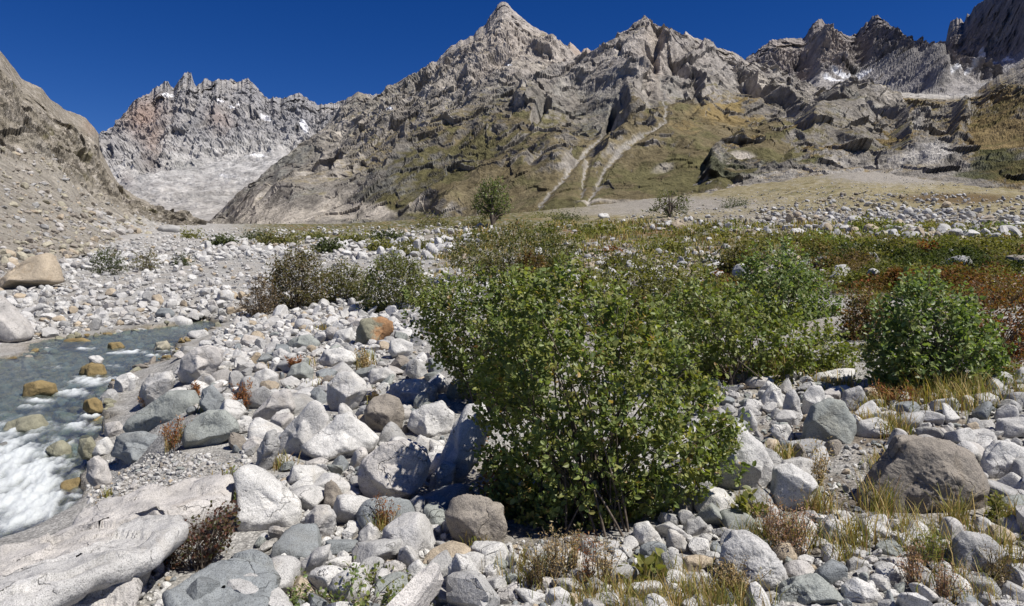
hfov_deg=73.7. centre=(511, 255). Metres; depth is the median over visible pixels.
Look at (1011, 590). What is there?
stone
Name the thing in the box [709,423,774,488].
boulder
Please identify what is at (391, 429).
stone
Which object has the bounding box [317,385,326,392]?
stone
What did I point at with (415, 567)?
boulder
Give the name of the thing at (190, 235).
dwarf willow
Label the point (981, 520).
stone
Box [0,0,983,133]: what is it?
sky
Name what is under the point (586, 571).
seed plant
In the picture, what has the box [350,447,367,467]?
stone
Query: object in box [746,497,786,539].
seed plant
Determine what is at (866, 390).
boulder
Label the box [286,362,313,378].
boulder
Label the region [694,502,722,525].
stone
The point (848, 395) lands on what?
boulder
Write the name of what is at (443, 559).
stone
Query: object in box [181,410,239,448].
boulder
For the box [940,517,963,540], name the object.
stone
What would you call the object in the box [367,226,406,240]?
dwarf willow
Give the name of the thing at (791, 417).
stone
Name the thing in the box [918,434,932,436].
stone
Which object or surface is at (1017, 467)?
boulder
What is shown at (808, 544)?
stone
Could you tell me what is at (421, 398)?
stone
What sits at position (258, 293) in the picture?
willow shrub
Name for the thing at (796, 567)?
stone
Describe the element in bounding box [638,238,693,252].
dwarf willow
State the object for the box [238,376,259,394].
stone
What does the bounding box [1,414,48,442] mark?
boulder
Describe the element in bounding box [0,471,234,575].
rock slab
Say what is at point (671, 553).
boulder
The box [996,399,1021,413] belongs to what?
stone
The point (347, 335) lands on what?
boulder
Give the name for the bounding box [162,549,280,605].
rock slab
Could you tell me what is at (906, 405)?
stone
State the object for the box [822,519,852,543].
boulder
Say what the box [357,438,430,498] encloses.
boulder
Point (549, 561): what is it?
seed plant
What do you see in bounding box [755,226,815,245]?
dwarf willow
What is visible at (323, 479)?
stone
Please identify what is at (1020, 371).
stone
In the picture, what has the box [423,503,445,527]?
stone
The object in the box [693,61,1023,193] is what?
hillside
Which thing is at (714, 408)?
stone
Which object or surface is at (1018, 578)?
stone
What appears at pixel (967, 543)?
boulder
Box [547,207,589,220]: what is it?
dwarf willow
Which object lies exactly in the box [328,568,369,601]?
boulder
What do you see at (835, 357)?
boulder
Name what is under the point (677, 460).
stone
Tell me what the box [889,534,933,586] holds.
seed plant
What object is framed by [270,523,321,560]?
stone
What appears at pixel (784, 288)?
alder shrub
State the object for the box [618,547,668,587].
broad leaf herb
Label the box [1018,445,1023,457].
stone
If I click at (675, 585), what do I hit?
stone
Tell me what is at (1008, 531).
stone
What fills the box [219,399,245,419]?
stone
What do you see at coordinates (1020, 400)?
stone
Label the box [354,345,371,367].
seed plant
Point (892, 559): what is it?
stone
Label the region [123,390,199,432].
boulder
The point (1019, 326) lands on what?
heath shrub
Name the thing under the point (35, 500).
stream water
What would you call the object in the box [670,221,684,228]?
boulder
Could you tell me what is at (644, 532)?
boulder
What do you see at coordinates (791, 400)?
boulder
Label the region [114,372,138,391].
boulder
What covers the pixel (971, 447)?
stone
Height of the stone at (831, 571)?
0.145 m
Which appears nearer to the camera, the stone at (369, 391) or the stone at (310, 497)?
the stone at (310, 497)
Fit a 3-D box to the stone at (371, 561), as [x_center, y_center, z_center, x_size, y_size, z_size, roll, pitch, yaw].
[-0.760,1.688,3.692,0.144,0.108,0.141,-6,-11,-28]
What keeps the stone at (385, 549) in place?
on the ground at (126, 408)
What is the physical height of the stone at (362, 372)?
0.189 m
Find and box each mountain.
[98,72,378,220]
[207,2,912,223]
[568,42,590,55]
[745,15,1003,95]
[946,0,1023,95]
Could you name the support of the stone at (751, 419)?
on the ground at (126, 408)
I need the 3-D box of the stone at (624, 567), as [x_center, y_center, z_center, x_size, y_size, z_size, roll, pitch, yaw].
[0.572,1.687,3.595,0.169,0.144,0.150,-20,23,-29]
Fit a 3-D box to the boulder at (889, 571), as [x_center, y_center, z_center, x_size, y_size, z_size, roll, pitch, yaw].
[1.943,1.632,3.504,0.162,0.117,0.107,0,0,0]
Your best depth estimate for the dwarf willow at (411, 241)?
50.44 m
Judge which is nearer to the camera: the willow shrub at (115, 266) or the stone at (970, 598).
the stone at (970, 598)
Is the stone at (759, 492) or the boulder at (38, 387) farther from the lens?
the boulder at (38, 387)
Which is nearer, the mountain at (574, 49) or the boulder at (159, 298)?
the boulder at (159, 298)
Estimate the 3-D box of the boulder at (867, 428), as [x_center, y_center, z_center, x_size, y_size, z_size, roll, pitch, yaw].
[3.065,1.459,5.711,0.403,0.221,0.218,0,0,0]
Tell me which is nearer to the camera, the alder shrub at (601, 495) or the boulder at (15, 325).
the alder shrub at (601, 495)
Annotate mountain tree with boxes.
[471,174,513,224]
[641,188,693,217]
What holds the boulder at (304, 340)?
on the ground at (126, 408)
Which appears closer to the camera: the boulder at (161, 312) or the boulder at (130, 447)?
the boulder at (130, 447)
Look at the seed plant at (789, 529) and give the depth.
3.78 m
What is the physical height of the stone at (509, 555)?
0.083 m
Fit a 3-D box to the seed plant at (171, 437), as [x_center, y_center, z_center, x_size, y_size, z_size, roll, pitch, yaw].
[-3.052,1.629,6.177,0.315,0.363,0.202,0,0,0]
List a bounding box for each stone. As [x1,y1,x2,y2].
[197,373,215,384]
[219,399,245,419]
[221,393,234,399]
[237,419,252,424]
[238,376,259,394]
[242,436,262,452]
[245,386,272,407]
[248,417,283,438]
[270,412,293,429]
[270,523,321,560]
[271,555,300,592]
[277,356,305,370]
[288,465,327,483]
[288,476,313,490]
[290,575,315,601]
[291,485,323,510]
[292,393,313,414]
[294,386,313,395]
[307,565,343,593]
[310,378,320,386]
[310,387,326,402]
[314,473,360,493]
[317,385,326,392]
[325,539,357,554]
[325,556,351,568]
[331,362,352,372]
[331,455,348,470]
[333,494,370,522]
[338,403,352,414]
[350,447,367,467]
[351,538,401,562]
[355,367,375,377]
[357,496,414,528]
[360,556,383,573]
[362,388,379,401]
[374,571,407,600]
[378,421,407,442]
[381,373,394,384]
[382,512,435,559]
[388,436,404,441]
[397,545,419,567]
[414,391,429,408]
[422,541,470,563]
[423,483,475,509]
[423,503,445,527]
[426,550,452,578]
[428,358,442,372]
[428,373,448,392]
[428,452,440,472]
[436,588,448,604]
[452,551,484,570]
[470,541,508,566]
[486,575,507,589]
[505,565,526,581]
[506,553,522,566]
[514,588,545,605]
[523,562,547,576]
[551,578,582,591]
[567,551,595,567]
[569,566,601,581]
[586,577,607,592]
[590,552,617,567]
[593,592,623,605]
[606,563,639,584]
[639,541,666,555]
[654,522,688,539]
[661,569,686,590]
[662,483,692,513]
[663,582,683,600]
[668,458,693,470]
[686,572,711,593]
[687,416,708,425]
[691,481,712,496]
[693,486,734,511]
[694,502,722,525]
[695,401,716,412]
[717,586,735,603]
[719,529,731,545]
[720,508,761,529]
[730,417,749,431]
[738,409,757,431]
[745,376,773,388]
[746,487,773,507]
[756,509,787,527]
[762,536,772,546]
[765,447,781,464]
[771,540,797,561]
[775,410,802,424]
[784,560,814,577]
[789,438,824,453]
[789,516,816,533]
[795,537,814,548]
[807,446,830,463]
[814,381,832,390]
[815,559,847,584]
[824,388,840,398]
[826,385,849,396]
[839,515,850,529]
[845,556,866,571]
[855,400,880,418]
[861,514,891,537]
[875,540,902,555]
[886,428,907,444]
[886,557,910,567]
[893,412,924,428]
[895,401,919,414]
[895,531,927,550]
[904,520,929,535]
[908,563,933,582]
[908,583,938,601]
[915,426,943,438]
[917,410,944,424]
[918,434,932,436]
[927,398,960,410]
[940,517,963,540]
[940,571,970,597]
[942,403,959,423]
[944,428,976,443]
[953,594,983,605]
[957,441,981,464]
[961,572,1001,595]
[971,442,984,456]
[972,401,991,419]
[973,428,996,439]
[974,393,999,405]
[974,517,991,534]
[988,479,1018,500]
[989,525,1015,543]
[992,371,1013,384]
[994,404,1018,418]
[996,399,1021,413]
[996,514,1022,533]
[997,472,1021,488]
[997,494,1023,511]
[1001,580,1023,601]
[1002,392,1023,405]
[1002,547,1023,562]
[1003,563,1023,586]
[1011,437,1022,445]
[1013,368,1023,378]
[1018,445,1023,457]
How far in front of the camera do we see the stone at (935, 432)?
5.47 m
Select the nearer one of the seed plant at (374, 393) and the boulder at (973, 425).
the boulder at (973, 425)
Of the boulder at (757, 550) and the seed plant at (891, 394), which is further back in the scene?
the seed plant at (891, 394)
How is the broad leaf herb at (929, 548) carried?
on the ground at (126, 408)
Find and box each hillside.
[0,51,207,270]
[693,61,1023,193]
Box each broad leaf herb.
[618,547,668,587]
[730,485,769,515]
[894,526,951,566]
[982,489,1020,523]
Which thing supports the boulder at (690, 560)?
on the ground at (126, 408)
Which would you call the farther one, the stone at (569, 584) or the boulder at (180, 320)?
the boulder at (180, 320)
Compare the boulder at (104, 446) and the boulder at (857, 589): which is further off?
the boulder at (104, 446)
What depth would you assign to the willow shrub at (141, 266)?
38.59 m
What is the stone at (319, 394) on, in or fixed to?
on the ground at (126, 408)
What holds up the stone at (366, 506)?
on the ground at (126, 408)
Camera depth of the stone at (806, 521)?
4.04 m
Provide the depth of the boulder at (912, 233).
31.33 m
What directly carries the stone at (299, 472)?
on the ground at (126, 408)
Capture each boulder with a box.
[0,253,64,288]
[0,294,34,342]
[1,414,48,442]
[22,380,57,396]
[46,440,71,463]
[60,477,80,491]
[64,338,89,341]
[77,436,95,459]
[79,362,106,376]
[83,397,103,413]
[86,455,112,486]
[88,355,103,363]
[92,437,113,456]
[104,421,123,437]
[107,342,124,348]
[111,431,157,463]
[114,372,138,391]
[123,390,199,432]
[138,370,175,407]
[142,290,152,303]
[151,294,163,304]
[153,340,170,350]
[155,307,174,316]
[156,225,181,232]
[167,316,192,325]
[177,345,223,383]
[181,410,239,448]
[187,329,208,338]
[199,384,224,410]
[216,289,234,300]
[233,464,301,531]
[252,389,295,419]
[254,368,278,385]
[256,429,279,469]
[272,348,288,359]
[278,400,329,456]
[286,334,319,347]
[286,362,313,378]
[300,411,378,460]
[301,544,330,575]
[305,504,335,536]
[319,347,355,366]
[323,480,342,508]
[326,370,366,410]
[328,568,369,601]
[333,327,355,342]
[356,316,393,344]
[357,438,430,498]
[358,522,379,541]
[364,393,404,430]
[368,367,395,383]
[382,560,405,572]
[388,338,413,357]
[388,379,437,402]
[405,358,426,378]
[406,559,425,581]
[407,400,454,437]
[410,495,425,512]
[428,461,455,490]
[435,402,490,483]
[444,494,507,543]
[446,379,470,398]
[447,553,479,574]
[545,586,570,604]
[598,213,608,217]
[629,580,661,597]
[633,521,662,544]
[660,549,684,575]
[666,529,688,551]
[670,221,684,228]
[683,554,712,571]
[684,516,707,535]
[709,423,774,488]
[719,530,787,590]
[737,405,761,418]
[761,383,783,408]
[770,424,793,441]
[770,463,821,509]
[776,573,843,604]
[781,457,817,476]
[782,389,801,412]
[790,228,802,234]
[802,385,824,413]
[802,397,856,443]
[813,368,855,382]
[819,349,844,364]
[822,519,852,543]
[840,577,883,602]
[841,386,867,410]
[854,434,989,513]
[856,417,892,437]
[863,387,879,399]
[875,562,906,581]
[887,229,898,238]
[903,231,922,237]
[951,531,1004,570]
[965,422,979,429]
[980,440,1018,477]
[995,417,1023,437]
[1008,458,1023,477]
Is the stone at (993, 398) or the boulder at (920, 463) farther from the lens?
the stone at (993, 398)
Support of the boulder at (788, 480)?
on the ground at (126, 408)
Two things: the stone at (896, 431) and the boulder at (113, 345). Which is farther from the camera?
the boulder at (113, 345)
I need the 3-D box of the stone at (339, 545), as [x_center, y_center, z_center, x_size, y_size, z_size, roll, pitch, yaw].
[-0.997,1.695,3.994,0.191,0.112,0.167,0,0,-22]
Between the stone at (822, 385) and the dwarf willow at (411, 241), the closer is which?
the stone at (822, 385)
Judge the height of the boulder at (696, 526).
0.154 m
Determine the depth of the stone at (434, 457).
5.36 m
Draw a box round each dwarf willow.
[174,224,206,238]
[203,232,242,245]
[241,228,269,239]
[251,229,303,245]
[293,227,332,239]
[304,233,348,252]
[338,228,368,241]
[363,233,396,250]
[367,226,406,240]
[387,237,419,256]
[401,234,429,248]
[409,211,456,226]
[460,214,496,225]
[527,204,560,218]
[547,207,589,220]
[573,218,620,233]
[595,248,646,269]
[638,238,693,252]
[714,195,750,208]
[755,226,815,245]
[831,237,891,258]
[847,210,901,229]
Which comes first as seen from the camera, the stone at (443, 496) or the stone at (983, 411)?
the stone at (443, 496)
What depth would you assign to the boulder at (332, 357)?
9.76 m
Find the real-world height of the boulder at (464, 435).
0.649 m
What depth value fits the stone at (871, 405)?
6.06 m
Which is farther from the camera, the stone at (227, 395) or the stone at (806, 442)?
the stone at (227, 395)
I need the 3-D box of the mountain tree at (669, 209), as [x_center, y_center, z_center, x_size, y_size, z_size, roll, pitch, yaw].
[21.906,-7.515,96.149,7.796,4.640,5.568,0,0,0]
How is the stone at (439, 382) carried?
on the ground at (126, 408)
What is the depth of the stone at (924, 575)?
3.47 m
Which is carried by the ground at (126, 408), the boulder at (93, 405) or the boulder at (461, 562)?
the boulder at (461, 562)
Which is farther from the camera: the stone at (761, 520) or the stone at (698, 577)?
the stone at (761, 520)
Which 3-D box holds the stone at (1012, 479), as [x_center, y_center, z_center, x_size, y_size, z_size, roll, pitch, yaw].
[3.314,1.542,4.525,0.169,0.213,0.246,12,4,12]
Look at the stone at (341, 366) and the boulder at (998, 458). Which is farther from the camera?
the stone at (341, 366)
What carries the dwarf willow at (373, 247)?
on the ground at (126, 408)
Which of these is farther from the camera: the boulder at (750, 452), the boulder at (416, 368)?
the boulder at (416, 368)
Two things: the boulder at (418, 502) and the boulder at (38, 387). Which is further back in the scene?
the boulder at (38, 387)
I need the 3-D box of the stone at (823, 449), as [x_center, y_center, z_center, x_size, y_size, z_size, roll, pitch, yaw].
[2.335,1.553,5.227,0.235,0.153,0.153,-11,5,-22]
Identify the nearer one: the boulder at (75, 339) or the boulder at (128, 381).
the boulder at (128, 381)
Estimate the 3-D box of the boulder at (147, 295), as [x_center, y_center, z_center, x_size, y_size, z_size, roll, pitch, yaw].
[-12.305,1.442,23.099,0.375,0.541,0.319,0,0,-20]
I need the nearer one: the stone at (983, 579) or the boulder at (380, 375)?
the stone at (983, 579)
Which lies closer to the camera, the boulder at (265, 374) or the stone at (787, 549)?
the stone at (787, 549)
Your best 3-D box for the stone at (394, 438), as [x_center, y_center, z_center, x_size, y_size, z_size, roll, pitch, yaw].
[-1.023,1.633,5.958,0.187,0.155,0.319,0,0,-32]
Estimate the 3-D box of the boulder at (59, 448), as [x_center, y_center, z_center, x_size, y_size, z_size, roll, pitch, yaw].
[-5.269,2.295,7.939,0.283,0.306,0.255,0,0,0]
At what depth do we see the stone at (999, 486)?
4.34 m
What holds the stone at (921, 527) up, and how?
on the ground at (126, 408)
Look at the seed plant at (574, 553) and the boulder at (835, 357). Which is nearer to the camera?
the seed plant at (574, 553)
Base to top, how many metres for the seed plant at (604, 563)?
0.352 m
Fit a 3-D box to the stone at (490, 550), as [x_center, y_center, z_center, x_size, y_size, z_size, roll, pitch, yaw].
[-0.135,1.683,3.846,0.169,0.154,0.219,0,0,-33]
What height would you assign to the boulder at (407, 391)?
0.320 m
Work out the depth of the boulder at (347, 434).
5.73 m
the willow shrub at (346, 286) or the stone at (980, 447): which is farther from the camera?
the willow shrub at (346, 286)
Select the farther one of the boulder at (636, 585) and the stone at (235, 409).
the stone at (235, 409)
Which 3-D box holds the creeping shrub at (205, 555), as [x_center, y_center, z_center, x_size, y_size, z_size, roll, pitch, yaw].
[-1.771,1.566,3.809,0.560,0.396,0.403,0,0,0]
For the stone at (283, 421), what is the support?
on the ground at (126, 408)
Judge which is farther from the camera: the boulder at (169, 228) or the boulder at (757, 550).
the boulder at (169, 228)
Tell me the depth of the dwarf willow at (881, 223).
43.53 m
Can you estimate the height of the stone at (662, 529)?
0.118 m
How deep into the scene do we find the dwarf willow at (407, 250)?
42.65 m
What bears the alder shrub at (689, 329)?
on the ground at (126, 408)
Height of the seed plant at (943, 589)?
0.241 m
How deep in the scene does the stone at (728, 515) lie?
4.15 m
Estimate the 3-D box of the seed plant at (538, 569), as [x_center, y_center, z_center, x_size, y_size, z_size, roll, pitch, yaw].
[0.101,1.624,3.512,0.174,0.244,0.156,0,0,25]
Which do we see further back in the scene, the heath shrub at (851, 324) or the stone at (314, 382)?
the heath shrub at (851, 324)
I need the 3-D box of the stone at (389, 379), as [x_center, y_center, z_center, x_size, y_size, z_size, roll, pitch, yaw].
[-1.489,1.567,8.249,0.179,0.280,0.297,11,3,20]
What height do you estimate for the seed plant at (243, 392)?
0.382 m
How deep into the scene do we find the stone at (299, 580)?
3.46 m
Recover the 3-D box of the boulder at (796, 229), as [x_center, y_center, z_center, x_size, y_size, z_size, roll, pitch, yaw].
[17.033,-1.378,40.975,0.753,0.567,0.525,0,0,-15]
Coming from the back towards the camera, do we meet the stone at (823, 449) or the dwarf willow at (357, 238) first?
the dwarf willow at (357, 238)
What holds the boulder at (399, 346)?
on the ground at (126, 408)
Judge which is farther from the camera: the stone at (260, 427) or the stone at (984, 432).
the stone at (260, 427)
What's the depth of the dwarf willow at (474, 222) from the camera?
133.16 m
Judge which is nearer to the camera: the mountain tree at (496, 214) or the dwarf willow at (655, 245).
the dwarf willow at (655, 245)
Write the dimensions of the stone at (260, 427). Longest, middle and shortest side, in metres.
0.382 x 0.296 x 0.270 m
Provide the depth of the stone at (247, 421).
6.67 m
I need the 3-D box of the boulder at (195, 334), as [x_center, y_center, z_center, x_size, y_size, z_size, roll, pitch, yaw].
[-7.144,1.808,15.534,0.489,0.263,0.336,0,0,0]
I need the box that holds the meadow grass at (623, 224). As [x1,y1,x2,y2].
[412,215,1023,299]
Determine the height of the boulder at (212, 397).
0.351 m
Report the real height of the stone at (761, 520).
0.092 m
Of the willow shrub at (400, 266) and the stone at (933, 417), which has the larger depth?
the willow shrub at (400, 266)
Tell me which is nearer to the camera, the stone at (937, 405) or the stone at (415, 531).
the stone at (415, 531)
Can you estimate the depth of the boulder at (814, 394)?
6.30 m
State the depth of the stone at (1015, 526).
3.97 m
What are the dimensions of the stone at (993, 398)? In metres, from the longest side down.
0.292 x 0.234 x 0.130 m
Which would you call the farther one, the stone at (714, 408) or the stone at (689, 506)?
the stone at (714, 408)
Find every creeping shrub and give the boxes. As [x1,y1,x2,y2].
[163,499,240,571]
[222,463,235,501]
[286,555,436,605]
[469,445,522,516]
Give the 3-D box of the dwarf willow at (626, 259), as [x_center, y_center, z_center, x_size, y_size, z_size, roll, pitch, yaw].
[3.662,0.322,22.749,1.932,1.148,1.406,0,0,0]
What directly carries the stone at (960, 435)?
on the ground at (126, 408)
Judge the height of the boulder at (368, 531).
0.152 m
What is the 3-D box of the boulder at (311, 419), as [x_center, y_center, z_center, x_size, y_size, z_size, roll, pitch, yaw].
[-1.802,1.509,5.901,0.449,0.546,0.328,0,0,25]
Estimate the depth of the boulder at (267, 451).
5.36 m
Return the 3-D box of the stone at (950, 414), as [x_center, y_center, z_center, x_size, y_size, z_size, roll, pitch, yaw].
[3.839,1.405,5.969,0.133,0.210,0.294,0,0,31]
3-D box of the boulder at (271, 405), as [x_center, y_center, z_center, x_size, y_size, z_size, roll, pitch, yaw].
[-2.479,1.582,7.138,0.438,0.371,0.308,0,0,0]
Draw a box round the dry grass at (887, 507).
[99,321,1023,605]
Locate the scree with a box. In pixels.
[0,146,195,273]
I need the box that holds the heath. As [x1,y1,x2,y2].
[501,217,1023,393]
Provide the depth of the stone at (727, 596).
3.33 m
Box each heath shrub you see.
[510,247,551,280]
[711,243,761,273]
[826,283,892,340]
[957,278,1023,361]
[961,270,1023,306]
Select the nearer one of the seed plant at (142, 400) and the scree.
the seed plant at (142, 400)
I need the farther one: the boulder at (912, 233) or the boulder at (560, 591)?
the boulder at (912, 233)
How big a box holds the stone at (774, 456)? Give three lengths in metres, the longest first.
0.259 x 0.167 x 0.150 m
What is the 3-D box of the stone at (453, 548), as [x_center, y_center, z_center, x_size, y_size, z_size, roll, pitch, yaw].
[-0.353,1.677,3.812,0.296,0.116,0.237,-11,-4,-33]
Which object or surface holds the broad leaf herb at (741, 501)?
on the ground at (126, 408)
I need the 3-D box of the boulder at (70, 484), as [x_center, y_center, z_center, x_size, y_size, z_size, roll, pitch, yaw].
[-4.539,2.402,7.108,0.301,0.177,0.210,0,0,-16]
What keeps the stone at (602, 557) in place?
on the ground at (126, 408)
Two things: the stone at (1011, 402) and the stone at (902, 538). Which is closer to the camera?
the stone at (902, 538)
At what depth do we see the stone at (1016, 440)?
5.24 m
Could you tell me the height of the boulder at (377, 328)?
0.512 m
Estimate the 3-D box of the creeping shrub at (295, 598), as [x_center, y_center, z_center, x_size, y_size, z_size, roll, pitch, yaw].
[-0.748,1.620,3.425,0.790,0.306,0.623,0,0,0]
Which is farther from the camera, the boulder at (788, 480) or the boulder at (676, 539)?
the boulder at (788, 480)
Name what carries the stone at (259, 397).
on the ground at (126, 408)
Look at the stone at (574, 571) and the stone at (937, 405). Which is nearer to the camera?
the stone at (574, 571)
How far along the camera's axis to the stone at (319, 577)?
3.47 m
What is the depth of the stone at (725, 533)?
3.94 m
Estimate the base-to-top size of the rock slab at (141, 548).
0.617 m
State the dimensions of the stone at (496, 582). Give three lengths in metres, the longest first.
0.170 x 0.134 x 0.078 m
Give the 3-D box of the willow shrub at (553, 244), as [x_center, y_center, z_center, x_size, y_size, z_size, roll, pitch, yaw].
[-0.121,-0.181,23.214,4.985,2.310,2.504,0,0,0]
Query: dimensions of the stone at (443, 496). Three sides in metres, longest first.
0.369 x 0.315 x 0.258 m
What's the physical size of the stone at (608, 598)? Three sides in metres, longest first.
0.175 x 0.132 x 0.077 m
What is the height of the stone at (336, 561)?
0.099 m
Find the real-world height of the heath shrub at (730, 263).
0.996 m
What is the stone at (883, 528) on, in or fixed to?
on the ground at (126, 408)
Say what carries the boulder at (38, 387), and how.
in the stream water
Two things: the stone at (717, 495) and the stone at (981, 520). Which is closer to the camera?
the stone at (981, 520)
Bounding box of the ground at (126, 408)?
[0,172,1023,605]
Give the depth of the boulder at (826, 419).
5.57 m
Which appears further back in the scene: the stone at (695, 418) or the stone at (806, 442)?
the stone at (695, 418)
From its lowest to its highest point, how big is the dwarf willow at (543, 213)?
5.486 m
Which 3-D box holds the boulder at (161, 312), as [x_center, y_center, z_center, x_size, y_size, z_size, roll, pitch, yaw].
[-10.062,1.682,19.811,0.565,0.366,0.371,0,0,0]
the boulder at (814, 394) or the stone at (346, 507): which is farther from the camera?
the boulder at (814, 394)
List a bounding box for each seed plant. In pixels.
[137,391,144,405]
[158,416,185,455]
[190,380,200,395]
[229,377,253,410]
[284,354,302,367]
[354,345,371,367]
[366,386,379,402]
[372,492,400,525]
[512,547,548,589]
[524,517,571,577]
[564,524,583,569]
[574,524,601,582]
[592,530,627,584]
[708,554,773,598]
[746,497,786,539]
[761,487,833,556]
[764,343,809,360]
[804,436,834,485]
[870,379,925,406]
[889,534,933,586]
[926,559,970,601]
[971,544,1021,582]
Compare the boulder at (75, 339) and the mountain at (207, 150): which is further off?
the mountain at (207, 150)
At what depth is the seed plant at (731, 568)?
3.38 m
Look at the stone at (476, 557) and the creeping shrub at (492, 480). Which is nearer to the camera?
the stone at (476, 557)
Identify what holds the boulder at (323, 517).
on the ground at (126, 408)
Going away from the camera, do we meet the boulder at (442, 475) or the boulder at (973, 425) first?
the boulder at (442, 475)
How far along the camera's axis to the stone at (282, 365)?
9.52 m
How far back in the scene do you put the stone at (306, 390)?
7.76 m
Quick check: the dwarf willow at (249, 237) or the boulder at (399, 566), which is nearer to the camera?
the boulder at (399, 566)
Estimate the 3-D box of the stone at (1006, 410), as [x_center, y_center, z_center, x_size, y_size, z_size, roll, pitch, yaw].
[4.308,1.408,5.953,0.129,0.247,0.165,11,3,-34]
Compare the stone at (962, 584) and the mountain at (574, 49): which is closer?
the stone at (962, 584)
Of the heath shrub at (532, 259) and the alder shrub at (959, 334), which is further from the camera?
the heath shrub at (532, 259)
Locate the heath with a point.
(933, 251)
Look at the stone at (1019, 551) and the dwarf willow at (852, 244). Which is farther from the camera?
the dwarf willow at (852, 244)
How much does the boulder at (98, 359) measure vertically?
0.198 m
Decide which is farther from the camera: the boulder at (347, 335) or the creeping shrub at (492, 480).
the boulder at (347, 335)
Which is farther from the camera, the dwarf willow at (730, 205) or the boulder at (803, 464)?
the dwarf willow at (730, 205)
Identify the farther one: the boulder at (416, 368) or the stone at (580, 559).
the boulder at (416, 368)
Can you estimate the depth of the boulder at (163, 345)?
14.39 m
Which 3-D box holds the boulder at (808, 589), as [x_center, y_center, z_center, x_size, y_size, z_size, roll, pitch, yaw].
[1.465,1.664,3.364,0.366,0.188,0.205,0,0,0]
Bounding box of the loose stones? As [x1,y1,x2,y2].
[0,176,1023,605]
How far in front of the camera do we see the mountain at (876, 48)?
1435.82 m
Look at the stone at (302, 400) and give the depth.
7.32 m
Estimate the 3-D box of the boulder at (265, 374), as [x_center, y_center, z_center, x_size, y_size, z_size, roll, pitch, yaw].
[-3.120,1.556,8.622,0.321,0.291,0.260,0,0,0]
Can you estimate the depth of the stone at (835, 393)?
6.68 m
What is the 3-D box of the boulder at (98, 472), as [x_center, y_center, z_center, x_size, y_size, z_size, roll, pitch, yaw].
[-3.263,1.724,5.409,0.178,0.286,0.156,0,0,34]
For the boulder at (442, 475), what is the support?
on the ground at (126, 408)
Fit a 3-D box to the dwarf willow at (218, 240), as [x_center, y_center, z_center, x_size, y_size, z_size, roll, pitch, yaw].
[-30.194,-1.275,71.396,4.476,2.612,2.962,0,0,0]
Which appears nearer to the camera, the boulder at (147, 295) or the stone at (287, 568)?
the stone at (287, 568)
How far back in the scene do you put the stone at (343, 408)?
6.91 m
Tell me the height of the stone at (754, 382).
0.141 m
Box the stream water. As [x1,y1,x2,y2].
[0,320,214,537]
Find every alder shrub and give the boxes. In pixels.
[398,260,570,411]
[460,243,756,536]
[633,265,859,389]
[727,231,845,324]
[855,262,1020,396]
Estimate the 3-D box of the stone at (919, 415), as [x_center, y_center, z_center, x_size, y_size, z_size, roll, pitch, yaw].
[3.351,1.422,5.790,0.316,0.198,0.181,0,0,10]
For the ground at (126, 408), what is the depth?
15.75 m
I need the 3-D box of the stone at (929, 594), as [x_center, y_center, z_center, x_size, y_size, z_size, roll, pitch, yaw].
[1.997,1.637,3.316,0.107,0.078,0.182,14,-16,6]
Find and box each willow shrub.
[85,245,129,274]
[126,245,163,270]
[171,249,196,265]
[233,273,287,317]
[262,239,333,308]
[313,256,371,302]
[353,248,437,313]
[434,217,578,278]
[570,245,737,322]
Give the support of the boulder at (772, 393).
on the ground at (126, 408)
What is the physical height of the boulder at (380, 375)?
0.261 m
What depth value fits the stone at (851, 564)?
3.59 m
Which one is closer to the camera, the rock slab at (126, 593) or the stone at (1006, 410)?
the rock slab at (126, 593)
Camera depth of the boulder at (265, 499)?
4.28 m
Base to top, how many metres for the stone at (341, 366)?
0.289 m
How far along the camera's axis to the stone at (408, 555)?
3.71 m
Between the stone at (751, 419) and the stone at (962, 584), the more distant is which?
the stone at (751, 419)
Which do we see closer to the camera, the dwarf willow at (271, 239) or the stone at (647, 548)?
the stone at (647, 548)
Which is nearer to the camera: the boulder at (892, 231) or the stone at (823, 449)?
the stone at (823, 449)
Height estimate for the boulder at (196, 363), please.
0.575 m
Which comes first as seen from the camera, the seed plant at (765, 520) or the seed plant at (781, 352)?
the seed plant at (765, 520)
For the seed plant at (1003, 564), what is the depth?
3.39 m
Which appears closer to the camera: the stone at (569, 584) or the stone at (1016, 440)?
the stone at (569, 584)
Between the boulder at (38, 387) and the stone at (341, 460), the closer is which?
the stone at (341, 460)
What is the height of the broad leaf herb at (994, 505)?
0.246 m
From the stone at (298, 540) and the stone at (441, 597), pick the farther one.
the stone at (298, 540)
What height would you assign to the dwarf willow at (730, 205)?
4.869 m
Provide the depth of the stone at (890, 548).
3.77 m
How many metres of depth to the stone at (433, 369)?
9.07 m
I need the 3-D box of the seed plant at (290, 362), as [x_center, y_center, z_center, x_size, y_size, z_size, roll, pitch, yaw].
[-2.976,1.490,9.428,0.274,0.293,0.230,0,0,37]
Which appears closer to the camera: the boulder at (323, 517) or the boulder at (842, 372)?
the boulder at (323, 517)
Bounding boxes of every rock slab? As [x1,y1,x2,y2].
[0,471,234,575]
[0,514,188,605]
[72,576,142,605]
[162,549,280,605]
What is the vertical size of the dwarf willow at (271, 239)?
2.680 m
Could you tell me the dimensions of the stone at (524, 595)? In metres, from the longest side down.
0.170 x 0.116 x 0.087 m
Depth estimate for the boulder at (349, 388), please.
7.21 m
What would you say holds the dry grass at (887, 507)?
on the ground at (126, 408)
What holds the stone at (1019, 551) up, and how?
on the ground at (126, 408)
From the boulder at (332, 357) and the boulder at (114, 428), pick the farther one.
the boulder at (332, 357)

